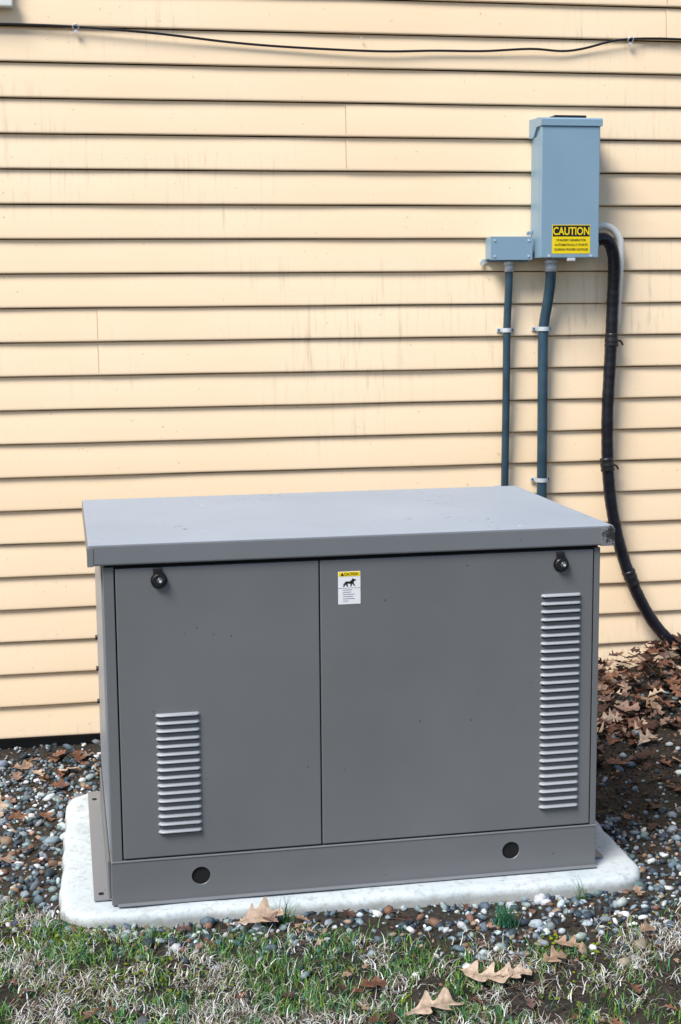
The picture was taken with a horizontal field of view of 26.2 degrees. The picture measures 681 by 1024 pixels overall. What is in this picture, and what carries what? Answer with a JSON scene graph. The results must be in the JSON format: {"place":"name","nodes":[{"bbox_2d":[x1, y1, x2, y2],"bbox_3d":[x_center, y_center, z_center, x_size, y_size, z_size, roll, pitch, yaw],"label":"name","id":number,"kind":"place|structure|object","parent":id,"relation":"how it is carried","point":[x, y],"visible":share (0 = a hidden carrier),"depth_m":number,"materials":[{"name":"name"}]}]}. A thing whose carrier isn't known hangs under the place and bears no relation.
{"place":"outdoors","nodes":[
{"label":"outdoors","id":0,"kind":"place"},
{"bbox_2d":[0,0,12,8],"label":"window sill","id":1,"kind":"structure","parent":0,"point":[6,4],"depth_m":4.19,"materials":[{"name":"white"}]},
{"bbox_2d":[0,655,680,1023],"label":"ground","id":2,"kind":"structure","parent":0,"point":[520,998],"depth_m":3.02,"materials":[{"name":"soil"}]},
{"bbox_2d":[0,735,99,747],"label":"foundation","id":3,"kind":"object","parent":2,"relation":"on","point":[42,741],"depth_m":4.58,"materials":[{"name":"concrete"}]},
{"bbox_2d":[0,0,680,642],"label":"sheathing","id":4,"kind":"object","parent":3,"relation":"on","point":[330,238],"visible":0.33,"depth_m":4.49,"materials":[{"name":"black"}]},
{"bbox_2d":[0,0,680,738],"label":"siding","id":5,"kind":"object","parent":4,"relation":"attached to","point":[88,260],"visible":0.62,"depth_m":4.48,"materials":[{"name":"beige plastic"}]},
{"bbox_2d":[0,23,680,52],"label":"wall cable","id":6,"kind":"object","parent":5,"relation":"attached to","point":[73,26],"depth_m":4.39,"materials":[{"name":"black plastic"}]},
{"bbox_2d":[97,303,680,374],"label":"siding panel","id":7,"kind":"object","parent":5,"relation":"attached to","point":[233,348],"visible":0.95,"depth_m":4.55,"materials":[{"name":"beige plastic"}]},
{"bbox_2d":[494,261,513,485],"bbox_3d":[0.527,-0.039,4.673,0.060,1.503,0.046,-2,8,-10],"label":"electrical conduit","id":8,"kind":"object","parent":5,"relation":"attached to","point":[506,329],"visible":0.59,"depth_m":4.61,"materials":[{"name":"grey plastic"}]},
{"bbox_2d":[480,231,534,265],"bbox_3d":[0.520,-0.821,4.546,0.163,0.105,0.073,-2,8,-10],"label":"junction box","id":9,"kind":"object","parent":5,"relation":"attached to","point":[510,248],"visible":1,"depth_m":4.52,"materials":[{"name":"blue paint"}]},
{"bbox_2d":[346,104,680,172],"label":"siding panel","id":10,"kind":"object","parent":5,"relation":"attached to","point":[498,123],"visible":0.84,"depth_m":4.52,"materials":[{"name":"beige plastic"}]},
{"bbox_2d":[530,259,557,497],"bbox_3d":[0.649,-0.044,4.681,0.069,1.509,0.070,-2,8,-10],"label":"electrical conduit","id":11,"kind":"object","parent":5,"relation":"attached to","point":[543,329],"visible":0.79,"depth_m":4.63,"materials":[{"name":"grey plastic"}]},
{"bbox_2d":[529,115,602,260],"bbox_3d":[0.695,-1.000,4.525,0.195,0.443,0.124,-2,8,-10],"label":"electrical disconnect box","id":12,"kind":"object","parent":5,"relation":"attached to","point":[565,162],"visible":1,"depth_m":4.47,"materials":[{"name":"blue paint"}]},
{"bbox_2d":[598,222,680,655],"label":"flexible conduit hose","id":13,"kind":"object","parent":5,"relation":"attached to","point":[615,251],"visible":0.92,"depth_m":4.67,"materials":[{"name":"black plastic"}]},
{"bbox_2d":[666,0,680,40],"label":"siding panel","id":14,"kind":"object","parent":5,"relation":"attached to","point":[673,19],"visible":1,"depth_m":4.58,"materials":[{"name":"beige plastic"}]},
{"bbox_2d":[0,733,99,740],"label":"starter strip","id":15,"kind":"object","parent":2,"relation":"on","point":[48,737],"depth_m":4.55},
{"bbox_2d":[0,632,680,1023],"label":"oak leaves","id":16,"kind":"object","parent":2,"relation":"on","point":[264,912],"visible":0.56,"depth_m":4.20,"materials":[{"name":"brown plant"}]},
{"bbox_2d":[0,901,680,1023],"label":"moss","id":17,"kind":"object","parent":2,"relation":"on","point":[583,957],"visible":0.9,"depth_m":2.93,"materials":[{"name":"green plant"}]},
{"bbox_2d":[15,635,670,1015],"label":"twigs","id":18,"kind":"object","parent":2,"relation":"on","point":[404,913],"visible":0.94,"depth_m":2.94,"materials":[{"name":"brown plant"}]},
{"bbox_2d":[59,793,639,927],"bbox_3d":[-0.011,0.851,3.607,1.328,0.139,0.833,-2,8,-9],"label":"concrete pad","id":19,"kind":"object","parent":2,"relation":"on","point":[616,869],"visible":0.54,"depth_m":3.24,"materials":[{"name":"white concrete"}]},
{"bbox_2d":[82,486,614,907],"bbox_3d":[-0.026,0.387,3.546,1.170,0.794,0.776,-2,8,-11],"label":"standby generator","id":20,"kind":"object","parent":19,"relation":"on","point":[310,692],"visible":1,"depth_m":3.19,"materials":[{"name":"paint"}]},
{"bbox_2d":[115,560,320,858],"bbox_3d":[-0.258,0.424,3.140,0.431,0.634,0.022,-2,8,-11],"label":"generator door panel","id":21,"kind":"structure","parent":20,"relation":"in","point":[236,645],"depth_m":3.13,"materials":[{"name":"paint"}]},
{"bbox_2d":[319,549,592,843],"bbox_3d":[0.259,0.405,3.238,0.616,0.634,0.022,-2,8,-11],"label":"door right","id":22,"kind":"structure","parent":20,"relation":"in","point":[431,686],"depth_m":3.22,"materials":[{"name":"paint"}]},
{"bbox_2d":[487,899,526,928],"bbox_3d":[0.346,0.853,3.106,0.084,0.061,0.088,7,11,42],"label":"evergreen seedling","id":23,"kind":"object","parent":2,"relation":"on","point":[503,919],"visible":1,"depth_m":3.10,"materials":[{"name":"green plant"}]},
{"bbox_2d":[0,888,680,1023],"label":"grass","id":24,"kind":"structure","parent":0,"point":[380,1006],"depth_m":2.89,"materials":[{"name":"green plant"}]},
{"bbox_2d":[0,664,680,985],"bbox_3d":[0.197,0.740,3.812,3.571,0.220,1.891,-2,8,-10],"label":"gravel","id":25,"kind":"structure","parent":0,"point":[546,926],"depth_m":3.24,"materials":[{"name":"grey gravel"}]},
{"bbox_2d":[267,873,588,924],"bbox_3d":[0.201,0.843,3.194,0.739,0.075,0.075,-2,8,-10],"label":"grass tuft","id":26,"kind":"object","parent":25,"relation":"on","point":[286,919],"visible":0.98,"depth_m":3.14,"materials":[{"name":"green plant"}]}
]}

